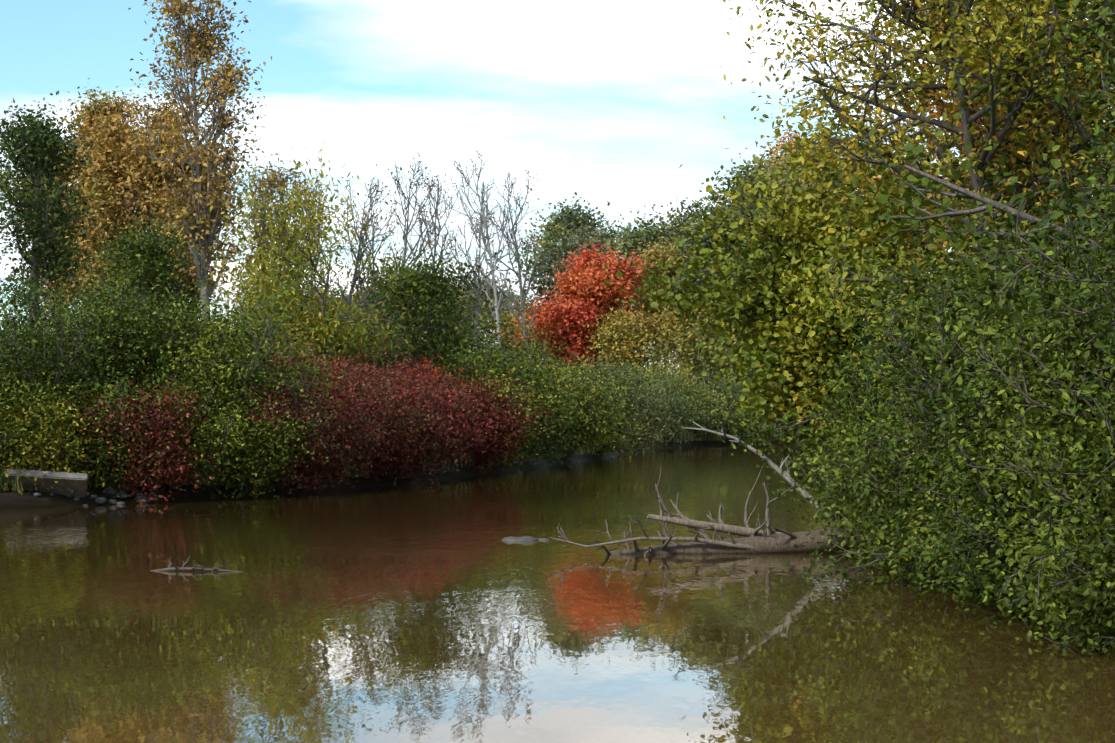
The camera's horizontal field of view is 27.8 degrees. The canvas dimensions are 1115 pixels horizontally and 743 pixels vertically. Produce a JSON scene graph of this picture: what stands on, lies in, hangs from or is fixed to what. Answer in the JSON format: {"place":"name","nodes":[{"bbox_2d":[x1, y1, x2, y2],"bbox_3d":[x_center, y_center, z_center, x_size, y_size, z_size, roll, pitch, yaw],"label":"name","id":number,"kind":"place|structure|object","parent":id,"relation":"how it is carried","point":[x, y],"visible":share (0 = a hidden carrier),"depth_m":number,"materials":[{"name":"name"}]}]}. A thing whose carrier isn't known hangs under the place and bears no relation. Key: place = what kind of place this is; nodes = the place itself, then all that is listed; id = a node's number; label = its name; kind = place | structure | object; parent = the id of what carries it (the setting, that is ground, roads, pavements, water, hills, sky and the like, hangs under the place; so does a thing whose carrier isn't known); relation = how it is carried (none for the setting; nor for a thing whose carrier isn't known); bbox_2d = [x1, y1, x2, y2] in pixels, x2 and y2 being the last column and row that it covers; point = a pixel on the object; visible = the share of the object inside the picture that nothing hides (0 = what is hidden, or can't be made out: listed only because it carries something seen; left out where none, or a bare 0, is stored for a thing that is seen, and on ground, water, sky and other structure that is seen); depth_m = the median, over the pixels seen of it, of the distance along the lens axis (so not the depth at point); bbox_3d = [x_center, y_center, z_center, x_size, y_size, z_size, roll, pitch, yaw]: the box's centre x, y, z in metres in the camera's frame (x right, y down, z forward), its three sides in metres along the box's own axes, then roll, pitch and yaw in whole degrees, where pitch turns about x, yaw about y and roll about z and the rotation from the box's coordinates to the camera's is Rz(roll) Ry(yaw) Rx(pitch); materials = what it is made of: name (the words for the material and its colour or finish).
{"place":"outdoors","nodes":[
{"label":"outdoors","id":0,"kind":"place"},
{"bbox_2d":[0,375,1089,620],"bbox_3d":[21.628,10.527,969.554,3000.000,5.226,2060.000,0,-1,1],"label":"terrain","id":1,"kind":"structure","parent":0,"point":[26,499],"depth_m":46.65,"materials":[{"name":"brown soil"}]},
{"bbox_2d":[5,469,87,497],"bbox_3d":[-9.618,2.103,42.321,1.500,0.140,0.800,4,-29,-13],"label":"concrete slab","id":2,"kind":"object","parent":1,"relation":"on","point":[49,478],"visible":0.6,"depth_m":42.12,"materials":[{"name":"grey concrete"}]},
{"bbox_2d":[2,121,94,332],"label":"poplar tree","id":3,"kind":"object","parent":1,"relation":"on","point":[76,179],"visible":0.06,"depth_m":95.38,"materials":[{"name":"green plant"}]},
{"bbox_2d":[0,352,97,496],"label":"shrub","id":4,"kind":"object","parent":1,"relation":"on","point":[12,437],"visible":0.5,"depth_m":41.95,"materials":[{"name":"green plant"}]},
{"bbox_2d":[0,91,109,321],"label":"green tree","id":5,"kind":"object","parent":1,"relation":"on","point":[33,143],"visible":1,"depth_m":71.56,"materials":[{"name":"green plant"}]},
{"bbox_2d":[0,368,117,496],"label":"shrub","id":6,"kind":"object","parent":1,"relation":"on","point":[25,413],"visible":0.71,"depth_m":42.21,"materials":[{"name":"green plant"}]},
{"bbox_2d":[0,247,162,472],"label":"green shrub","id":7,"kind":"object","parent":1,"relation":"on","point":[9,342],"visible":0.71,"depth_m":43.19,"materials":[{"name":"green plant"}]},
{"bbox_2d":[18,352,183,503],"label":"shrub","id":8,"kind":"object","parent":1,"relation":"on","point":[104,458],"visible":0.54,"depth_m":43.12,"materials":[{"name":"green plant"}]},
{"bbox_2d":[60,78,146,303],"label":"poplar tree","id":9,"kind":"object","parent":1,"relation":"on","point":[92,111],"visible":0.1,"depth_m":97.64,"materials":[{"name":"orange plant"}]},
{"bbox_2d":[63,107,168,316],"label":"poplar tree","id":10,"kind":"object","parent":1,"relation":"on","point":[105,162],"visible":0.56,"depth_m":93.42,"materials":[{"name":"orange plant"}]},
{"bbox_2d":[0,253,238,470],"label":"green shrub","id":11,"kind":"object","parent":1,"relation":"on","point":[126,333],"visible":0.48,"depth_m":45.29,"materials":[{"name":"green plant"}]},
{"bbox_2d":[5,259,257,403],"bbox_3d":[-9.370,-0.131,47.146,6.184,4.563,4.678,0,-1,24],"label":"green shrub","id":12,"kind":"object","parent":1,"relation":"on","point":[178,312],"visible":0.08,"depth_m":46.73,"materials":[{"name":"green plant"}]},
{"bbox_2d":[61,363,226,503],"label":"shrub","id":13,"kind":"object","parent":1,"relation":"on","point":[156,470],"visible":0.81,"depth_m":43.42,"materials":[{"name":"red plant"}]},
{"bbox_2d":[65,201,225,327],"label":"bush","id":14,"kind":"object","parent":1,"relation":"on","point":[156,259],"visible":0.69,"depth_m":61.86,"materials":[{"name":"green plant"}]},
{"bbox_2d":[93,114,216,315],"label":"poplar tree","id":15,"kind":"object","parent":1,"relation":"on","point":[132,197],"visible":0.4,"depth_m":92.58,"materials":[{"name":"orange plant"}]},
{"bbox_2d":[104,354,276,497],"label":"shrub","id":16,"kind":"object","parent":1,"relation":"on","point":[209,442],"visible":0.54,"depth_m":44.43,"materials":[{"name":"green plant"}]},
{"bbox_2d":[110,0,271,345],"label":"tall poplar tree","id":17,"kind":"object","parent":1,"relation":"on","point":[194,44],"visible":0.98,"depth_m":90.29,"materials":[{"name":"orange plant"}]},
{"bbox_2d":[42,260,350,482],"bbox_3d":[-7.491,0.105,46.120,6.312,4.792,5.575,0,-1,1],"label":"green shrub","id":18,"kind":"object","parent":1,"relation":"on","point":[210,353],"visible":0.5,"depth_m":45.91,"materials":[{"name":"green plant"}]},
{"bbox_2d":[145,141,247,326],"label":"poplar tree","id":19,"kind":"object","parent":1,"relation":"on","point":[193,291],"visible":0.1,"depth_m":94.96,"materials":[{"name":"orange plant"}]},
{"bbox_2d":[149,377,328,498],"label":"shrub","id":20,"kind":"object","parent":1,"relation":"on","point":[279,436],"visible":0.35,"depth_m":45.20,"materials":[{"name":"green plant"}]},
{"bbox_2d":[157,308,351,473],"bbox_3d":[-6.833,0.721,47.951,4.380,4.277,6.496,0,-1,15],"label":"green shrub","id":21,"kind":"object","parent":1,"relation":"on","point":[279,353],"visible":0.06,"depth_m":46.31,"materials":[{"name":"green plant"}]},
{"bbox_2d":[197,365,326,494],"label":"dogwood shrub","id":22,"kind":"object","parent":1,"relation":"on","point":[279,409],"visible":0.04,"depth_m":45.60,"materials":[{"name":"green plant"}]},
{"bbox_2d":[193,375,337,497],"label":"shrub","id":23,"kind":"object","parent":1,"relation":"on","point":[265,459],"visible":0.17,"depth_m":45.44,"materials":[{"name":"green plant"}]},
{"bbox_2d":[225,151,308,338],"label":"poplar tree","id":24,"kind":"object","parent":1,"relation":"on","point":[255,170],"visible":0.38,"depth_m":100.27,"materials":[{"name":"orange plant"}]},
{"bbox_2d":[193,297,342,388],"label":"green shrub","id":25,"kind":"object","parent":1,"relation":"on","point":[291,335],"depth_m":51.76,"materials":[{"name":"green plant"}]},
{"bbox_2d":[230,161,339,355],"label":"poplar tree","id":26,"kind":"object","parent":1,"relation":"on","point":[274,186],"visible":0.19,"depth_m":96.59,"materials":[{"name":"green plant"}]},
{"bbox_2d":[34,486,548,540],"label":"river rocks","id":27,"kind":"object","parent":1,"relation":"on","point":[119,494],"depth_m":43.01,"materials":[{"name":"grey stone"}]},
{"bbox_2d":[221,364,374,488],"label":"dogwood shrub","id":28,"kind":"object","parent":1,"relation":"on","point":[306,438],"visible":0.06,"depth_m":47.13,"materials":[{"name":"red plant"}]},
{"bbox_2d":[172,142,437,372],"bbox_3d":[-6.549,-2.062,59.004,7.016,8.242,6.401,0,-1,1],"label":"walnut tree","id":29,"kind":"object","parent":1,"relation":"on","point":[357,321],"visible":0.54,"depth_m":58.14,"materials":[{"name":"green plant"}]},
{"bbox_2d":[188,179,421,369],"bbox_3d":[-7.033,-1.538,58.728,5.494,6.745,5.812,0,-1,-38],"label":"walnut tree","id":30,"kind":"object","parent":1,"relation":"on","point":[300,211],"visible":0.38,"depth_m":57.57,"materials":[{"name":"green plant"}]},
{"bbox_2d":[250,382,370,494],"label":"shrub","id":31,"kind":"object","parent":1,"relation":"on","point":[308,419],"visible":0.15,"depth_m":46.91,"materials":[{"name":"red plant"}]},
{"bbox_2d":[274,371,409,492],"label":"dogwood shrub","id":32,"kind":"object","parent":1,"relation":"on","point":[349,433],"visible":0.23,"depth_m":48.43,"materials":[{"name":"red plant"}]},
{"bbox_2d":[308,358,419,487],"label":"dogwood shrub","id":33,"kind":"object","parent":1,"relation":"on","point":[360,397],"visible":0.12,"depth_m":50.53,"materials":[{"name":"red plant"}]},
{"bbox_2d":[325,176,404,329],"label":"bare tree","id":34,"kind":"object","parent":1,"relation":"on","point":[360,238],"visible":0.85,"depth_m":95.78,"materials":[{"name":"grey plant"}]},
{"bbox_2d":[343,196,406,336],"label":"bare tree","id":35,"kind":"object","parent":1,"relation":"on","point":[372,259],"visible":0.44,"depth_m":99.91,"materials":[{"name":"grey plant"}]},
{"bbox_2d":[319,354,432,478],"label":"dogwood shrub","id":36,"kind":"object","parent":1,"relation":"on","point":[376,382],"visible":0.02,"depth_m":52.10,"materials":[{"name":"red plant"}]},
{"bbox_2d":[317,298,447,377],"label":"green shrub","id":37,"kind":"object","parent":1,"relation":"on","point":[392,360],"visible":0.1,"depth_m":61.55,"materials":[{"name":"green plant"}]},
{"bbox_2d":[0,425,784,491],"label":"bank grass","id":38,"kind":"structure","parent":1,"relation":"on","point":[3,487],"depth_m":53.13,"materials":[{"name":"green plant"}]},
{"bbox_2d":[334,364,461,483],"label":"dogwood shrub","id":39,"kind":"object","parent":1,"relation":"on","point":[395,453],"visible":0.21,"depth_m":52.33,"materials":[{"name":"red plant"}]},
{"bbox_2d":[373,152,452,344],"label":"bare tree","id":40,"kind":"object","parent":1,"relation":"on","point":[406,230],"visible":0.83,"depth_m":87.67,"materials":[{"name":"grey plant"}]},
{"bbox_2d":[395,170,463,344],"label":"bare tree","id":41,"kind":"object","parent":1,"relation":"on","point":[439,228],"visible":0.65,"depth_m":92.47,"materials":[{"name":"grey plant"}]},
{"bbox_2d":[382,371,482,482],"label":"dogwood shrub","id":42,"kind":"object","parent":1,"relation":"on","point":[436,437],"visible":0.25,"depth_m":53.90,"materials":[{"name":"red plant"}]},
{"bbox_2d":[354,236,529,383],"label":"bush","id":43,"kind":"object","parent":1,"relation":"on","point":[429,282],"visible":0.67,"depth_m":63.39,"materials":[{"name":"green plant"}]},
{"bbox_2d":[394,354,515,463],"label":"dogwood shrub","id":44,"kind":"object","parent":1,"relation":"on","point":[477,388],"depth_m":59.05,"materials":[{"name":"red plant"}]},
{"bbox_2d":[410,374,506,472],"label":"dogwood shrub","id":45,"kind":"object","parent":1,"relation":"on","point":[465,437],"visible":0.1,"depth_m":56.29,"materials":[{"name":"red plant"}]},
{"bbox_2d":[443,206,514,348],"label":"bare tree","id":46,"kind":"object","parent":1,"relation":"on","point":[476,264],"visible":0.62,"depth_m":95.05,"materials":[{"name":"grey plant"}]},
{"bbox_2d":[441,151,518,350],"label":"bare tree","id":47,"kind":"object","parent":1,"relation":"on","point":[490,264],"visible":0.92,"depth_m":87.21,"materials":[{"name":"grey plant"}]},
{"bbox_2d":[392,309,567,458],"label":"green shrub","id":48,"kind":"object","parent":1,"relation":"on","point":[472,344],"visible":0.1,"depth_m":62.37,"materials":[{"name":"green plant"}]},
{"bbox_2d":[441,354,569,470],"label":"green shrub","id":49,"kind":"object","parent":1,"relation":"on","point":[527,443],"visible":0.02,"depth_m":61.15,"materials":[{"name":"green plant"}]},
{"bbox_2d":[450,368,563,474],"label":"dogwood shrub","id":50,"kind":"object","parent":1,"relation":"on","point":[506,422],"visible":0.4,"depth_m":59.06,"materials":[{"name":"red plant"}]},
{"bbox_2d":[439,336,586,472],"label":"green shrub","id":51,"kind":"object","parent":1,"relation":"on","point":[497,360],"visible":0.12,"depth_m":60.85,"materials":[{"name":"green plant"}]},
{"bbox_2d":[481,170,558,354],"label":"bare tree","id":52,"kind":"object","parent":1,"relation":"on","point":[522,299],"visible":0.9,"depth_m":89.33,"materials":[{"name":"grey plant"}]},
{"bbox_2d":[469,303,591,448],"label":"green shrub","id":53,"kind":"object","parent":1,"relation":"on","point":[534,357],"visible":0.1,"depth_m":64.00,"materials":[{"name":"green plant"}]},
{"bbox_2d":[500,291,604,375],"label":"bush","id":54,"kind":"object","parent":1,"relation":"on","point":[547,319],"visible":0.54,"depth_m":99.69,"materials":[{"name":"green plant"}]},
{"bbox_2d":[515,343,596,467],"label":"green shrub","id":55,"kind":"object","parent":1,"relation":"on","point":[553,443],"visible":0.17,"depth_m":64.33,"materials":[{"name":"green plant"}]},
{"bbox_2d":[514,196,607,311],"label":"tree","id":56,"kind":"object","parent":1,"relation":"on","point":[546,231],"visible":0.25,"depth_m":129.25,"materials":[{"name":"green plant"}]},
{"bbox_2d":[500,191,623,342],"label":"tree","id":57,"kind":"object","parent":1,"relation":"on","point":[577,212],"visible":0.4,"depth_m":128.82,"materials":[{"name":"green plant"}]},
{"bbox_2d":[534,202,643,309],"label":"tree","id":58,"kind":"object","parent":1,"relation":"on","point":[597,235],"visible":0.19,"depth_m":123.08,"materials":[{"name":"green plant"}]},
{"bbox_2d":[532,242,657,369],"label":"red maple tree","id":59,"kind":"object","parent":1,"relation":"on","point":[593,294],"visible":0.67,"depth_m":99.99,"materials":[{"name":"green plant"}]},
{"bbox_2d":[545,343,650,462],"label":"green shrub","id":60,"kind":"object","parent":1,"relation":"on","point":[589,422],"visible":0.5,"depth_m":68.89,"materials":[{"name":"green plant"}]},
{"bbox_2d":[563,352,668,453],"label":"green shrub","id":61,"kind":"object","parent":1,"relation":"on","point":[606,374],"visible":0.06,"depth_m":75.45,"materials":[{"name":"green plant"}]},
{"bbox_2d":[571,367,670,458],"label":"green shrub","id":62,"kind":"object","parent":1,"relation":"on","point":[621,428],"visible":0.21,"depth_m":74.19,"materials":[{"name":"green plant"}]},
{"bbox_2d":[577,296,669,385],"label":"bush","id":63,"kind":"object","parent":1,"relation":"on","point":[621,338],"visible":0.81,"depth_m":97.82,"materials":[{"name":"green plant"}]},
{"bbox_2d":[579,358,693,440],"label":"green shrub","id":64,"kind":"object","parent":1,"relation":"on","point":[668,386],"visible":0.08,"depth_m":82.75,"materials":[{"name":"green plant"}]},
{"bbox_2d":[588,210,686,329],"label":"tree","id":65,"kind":"object","parent":1,"relation":"on","point":[637,234],"visible":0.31,"depth_m":117.95,"materials":[{"name":"green plant"}]},
{"bbox_2d":[616,369,689,452],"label":"green shrub","id":66,"kind":"object","parent":1,"relation":"on","point":[646,440],"visible":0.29,"depth_m":80.80,"materials":[{"name":"green plant"}]},
{"bbox_2d":[628,236,694,368],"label":"yellow tree","id":67,"kind":"object","parent":1,"relation":"on","point":[651,256],"visible":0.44,"depth_m":101.89,"materials":[{"name":"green plant"}]},
{"bbox_2d":[622,342,706,424],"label":"green shrub","id":68,"kind":"object","parent":1,"relation":"on","point":[665,369],"visible":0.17,"depth_m":91.90,"materials":[{"name":"green plant"}]},
{"bbox_2d":[615,188,723,265],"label":"tree","id":69,"kind":"object","parent":1,"relation":"on","point":[677,221],"visible":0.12,"depth_m":118.00,"materials":[{"name":"green plant"}]},
{"bbox_2d":[642,365,708,447],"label":"green shrub","id":70,"kind":"object","parent":1,"relation":"on","point":[675,428],"visible":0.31,"depth_m":88.30,"materials":[{"name":"green plant"}]},
{"bbox_2d":[637,302,732,393],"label":"bush","id":71,"kind":"object","parent":1,"relation":"on","point":[685,326],"visible":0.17,"depth_m":98.92,"materials":[{"name":"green plant"}]},
{"bbox_2d":[662,369,734,441],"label":"green shrub","id":72,"kind":"object","parent":1,"relation":"on","point":[702,410],"visible":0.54,"depth_m":91.05,"materials":[{"name":"green plant"}]},
{"bbox_2d":[647,276,757,385],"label":"bush","id":73,"kind":"object","parent":1,"relation":"on","point":[695,353],"visible":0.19,"depth_m":96.99,"materials":[{"name":"green plant"}]},
{"bbox_2d":[645,187,759,382],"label":"tree","id":74,"kind":"object","parent":1,"relation":"on","point":[705,242],"visible":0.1,"depth_m":103.38,"materials":[{"name":"green plant"}]},
{"bbox_2d":[548,463,879,555],"bbox_3d":[2.296,1.877,30.182,5.071,1.298,1.464,0,-1,-12],"label":"fallen log","id":75,"kind":"object","parent":1,"relation":"on","point":[755,540],"visible":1,"depth_m":29.86,"materials":[{"name":"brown wood"}]},
{"bbox_2d":[691,372,759,439],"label":"green shrub","id":76,"kind":"object","parent":1,"relation":"on","point":[729,401],"visible":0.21,"depth_m":93.25,"materials":[{"name":"green plant"}]},
{"bbox_2d":[679,148,829,346],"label":"tree","id":77,"kind":"object","parent":1,"relation":"on","point":[753,180],"visible":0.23,"depth_m":100.55,"materials":[{"name":"green plant"}]},
{"bbox_2d":[671,417,861,525],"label":"dead branch","id":78,"kind":"object","parent":1,"relation":"on","point":[775,467],"visible":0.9,"depth_m":30.76,"materials":[{"name":"grey plant"}]},
{"bbox_2d":[603,105,964,455],"bbox_3d":[3.467,-0.774,31.332,5.595,6.138,5.036,0,-1,1],"label":"leaning tree","id":79,"kind":"object","parent":1,"relation":"on","point":[772,301],"visible":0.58,"depth_m":30.73,"materials":[{"name":"green plant"}]},
{"bbox_2d":[736,369,957,580],"bbox_3d":[4.215,1.589,26.358,4.142,3.402,4.255,0,-1,1],"label":"shrub","id":80,"kind":"object","parent":1,"relation":"on","point":[846,480],"visible":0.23,"depth_m":26.12,"materials":[{"name":"green plant"}]},
{"bbox_2d":[772,307,939,558],"bbox_3d":[4.862,0.727,29.839,4.232,3.873,5.593,0,-1,1],"label":"buckthorn shrub","id":81,"kind":"object","parent":1,"relation":"on","point":[854,389],"visible":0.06,"depth_m":29.05,"materials":[{"name":"green plant"}]},
{"bbox_2d":[708,221,1037,488],"bbox_3d":[4.629,0.461,27.420,4.170,4.576,6.103,0,-1,-37],"label":"buckthorn shrub","id":82,"kind":"object","parent":1,"relation":"on","point":[783,428],"visible":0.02,"depth_m":27.96,"materials":[{"name":"green plant"}]},
{"bbox_2d":[768,369,981,594],"bbox_3d":[4.228,1.543,24.578,3.781,3.147,4.260,0,-1,1],"label":"shrub","id":83,"kind":"object","parent":1,"relation":"on","point":[881,517],"visible":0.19,"depth_m":24.39,"materials":[{"name":"green plant"}]},
{"bbox_2d":[723,0,1114,369],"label":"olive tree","id":84,"kind":"object","parent":1,"relation":"on","point":[957,41],"visible":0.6,"depth_m":26.22,"materials":[{"name":"green plant"}]},
{"bbox_2d":[723,0,1114,284],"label":"yellow tree","id":85,"kind":"object","parent":1,"relation":"on","point":[926,104],"visible":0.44,"depth_m":29.29,"materials":[{"name":"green plant"}]},
{"bbox_2d":[761,243,1114,605],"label":"buckthorn shrub","id":86,"kind":"object","parent":1,"relation":"on","point":[960,402],"visible":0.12,"depth_m":21.77,"materials":[{"name":"green plant"}]},
{"bbox_2d":[795,188,1114,519],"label":"buckthorn shrub","id":87,"kind":"object","parent":1,"relation":"on","point":[921,356],"visible":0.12,"depth_m":24.70,"materials":[{"name":"green plant"}]},
{"bbox_2d":[802,0,1114,379],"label":"tree","id":88,"kind":"object","parent":1,"relation":"on","point":[934,185],"visible":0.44,"depth_m":24.80,"materials":[{"name":"green plant"}]},
{"bbox_2d":[857,397,1085,611],"bbox_3d":[4.791,1.627,22.662,3.426,2.963,4.283,0,-1,1],"label":"shrub","id":89,"kind":"object","parent":1,"relation":"on","point":[922,529],"depth_m":22.79,"materials":[{"name":"green plant"}]},
{"bbox_2d":[860,169,1114,396],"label":"buckthorn shrub","id":90,"kind":"object","parent":1,"relation":"on","point":[1030,205],"visible":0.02,"depth_m":27.39,"materials":[{"name":"green plant"}]},
{"bbox_2d":[860,0,1114,224],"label":"tree","id":91,"kind":"object","parent":1,"relation":"on","point":[949,103],"visible":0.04,"depth_m":36.85,"materials":[{"name":"green plant"}]},
{"bbox_2d":[866,334,1114,659],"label":"shrub","id":92,"kind":"object","parent":1,"relation":"on","point":[1095,597],"visible":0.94,"depth_m":18.58,"materials":[{"name":"green plant"}]},
{"bbox_2d":[871,360,1114,639],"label":"shrub","id":93,"kind":"object","parent":1,"relation":"on","point":[972,548],"visible":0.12,"depth_m":20.56,"materials":[{"name":"green plant"}]},
{"bbox_2d":[875,163,1114,415],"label":"buckthorn shrub","id":94,"kind":"object","parent":1,"relation":"on","point":[1030,268],"visible":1,"depth_m":15.69,"materials":[{"name":"green plant"}]},
{"bbox_2d":[894,59,1114,638],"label":"buckthorn shrub","id":95,"kind":"object","parent":1,"relation":"on","point":[1045,367],"visible":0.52,"depth_m":19.69,"materials":[{"name":"green plant"}]},
{"bbox_2d":[979,49,1114,447],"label":"buckthorn shrub","id":96,"kind":"object","parent":1,"relation":"on","point":[1082,175],"visible":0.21,"depth_m":20.06,"materials":[{"name":"green plant"}]},
{"bbox_2d":[1012,64,1114,579],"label":"buckthorn shrub","id":97,"kind":"object","parent":1,"relation":"on","point":[1105,456],"visible":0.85,"depth_m":17.76,"materials":[{"name":"green plant"}]},
{"bbox_2d":[1052,433,1114,638],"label":"shrub","id":98,"kind":"object","parent":1,"relation":"on","point":[1109,546],"visible":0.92,"depth_m":17.37,"materials":[{"name":"green plant"}]},
{"bbox_2d":[0,0,1112,374],"label":"sky","id":99,"kind":"structure","parent":0,"point":[607,100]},
{"bbox_2d":[0,443,1114,742],"bbox_3d":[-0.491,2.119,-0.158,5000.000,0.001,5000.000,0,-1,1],"label":"river water","id":100,"kind":"structure","parent":0,"point":[434,611],"depth_m":20.16,"materials":[{"name":"brown liquid"}]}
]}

